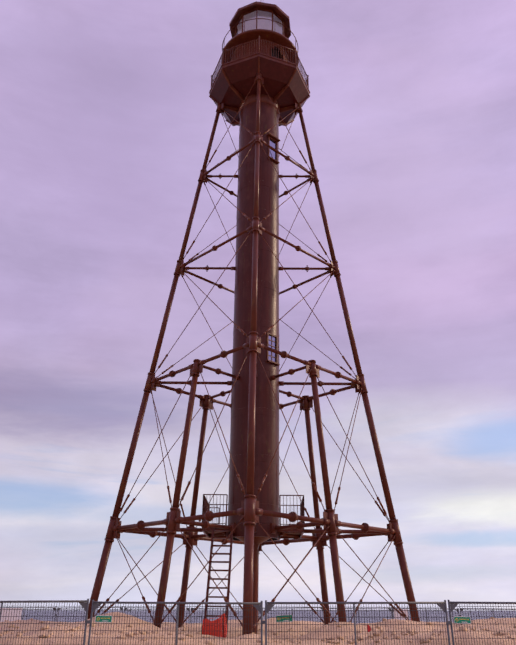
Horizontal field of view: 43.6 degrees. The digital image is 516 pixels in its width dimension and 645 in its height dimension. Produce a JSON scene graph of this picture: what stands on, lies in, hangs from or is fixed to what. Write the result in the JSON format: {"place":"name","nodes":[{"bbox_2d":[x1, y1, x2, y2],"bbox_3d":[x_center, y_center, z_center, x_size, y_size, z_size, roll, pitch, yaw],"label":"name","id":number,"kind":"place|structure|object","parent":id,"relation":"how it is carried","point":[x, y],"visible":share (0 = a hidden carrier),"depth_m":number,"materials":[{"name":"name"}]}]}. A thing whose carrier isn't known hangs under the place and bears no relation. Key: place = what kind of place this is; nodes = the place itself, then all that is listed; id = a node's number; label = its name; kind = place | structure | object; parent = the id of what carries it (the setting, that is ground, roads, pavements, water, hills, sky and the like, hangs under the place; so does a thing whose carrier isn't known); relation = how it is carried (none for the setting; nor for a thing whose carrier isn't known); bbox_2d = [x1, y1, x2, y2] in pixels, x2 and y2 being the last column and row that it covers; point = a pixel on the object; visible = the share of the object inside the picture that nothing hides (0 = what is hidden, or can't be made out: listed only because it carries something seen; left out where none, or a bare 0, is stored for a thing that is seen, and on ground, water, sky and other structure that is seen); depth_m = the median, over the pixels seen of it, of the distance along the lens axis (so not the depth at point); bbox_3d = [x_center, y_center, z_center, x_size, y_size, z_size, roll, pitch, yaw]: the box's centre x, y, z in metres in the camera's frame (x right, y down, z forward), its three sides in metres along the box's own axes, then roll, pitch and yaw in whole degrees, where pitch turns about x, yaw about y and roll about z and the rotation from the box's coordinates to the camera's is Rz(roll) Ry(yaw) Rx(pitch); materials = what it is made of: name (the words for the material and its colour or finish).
{"place":"outdoors","nodes":[
{"label":"outdoors","id":0,"kind":"place"},
{"bbox_2d":[0,612,515,644],"bbox_3d":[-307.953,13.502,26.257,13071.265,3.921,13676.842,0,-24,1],"label":"sand ground","id":1,"kind":"structure","parent":0,"point":[244,641],"depth_m":16.50,"materials":[{"name":"beige sand"}]},
{"bbox_2d":[201,610,226,637],"bbox_3d":[-1.297,9.136,19.261,0.749,1.041,0.824,0,-24,1],"label":"orange barrier","id":2,"kind":"object","parent":1,"relation":"on","point":[218,631],"visible":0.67,"depth_m":18.98,"materials":[{"name":"red plastic"}]},
{"bbox_2d":[87,1,419,636],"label":"lighthouse","id":3,"kind":"object","parent":1,"relation":"on","point":[259,93],"visible":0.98,"depth_m":25.24,"materials":[{"name":"metal"}]},
{"bbox_2d":[0,607,514,622],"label":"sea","id":4,"kind":"structure","parent":1,"relation":"on","point":[149,620],"depth_m":33.55,"materials":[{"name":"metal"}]},
{"bbox_2d":[0,599,515,644],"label":"fence","id":5,"kind":"object","parent":1,"relation":"on","point":[258,606],"visible":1,"depth_m":12.57,"materials":[{"name":"metal"}]},
{"bbox_2d":[0,0,515,610],"label":"sky","id":6,"kind":"structure","parent":0,"point":[108,113],"materials":[{"name":"purple"}]},
{"bbox_2d":[21,610,515,623],"bbox_3d":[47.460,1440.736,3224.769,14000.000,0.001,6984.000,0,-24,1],"label":"sea water","id":7,"kind":"structure","parent":0,"point":[270,615],"depth_m":312.95,"materials":[{"name":"blue liquid"}]}
]}

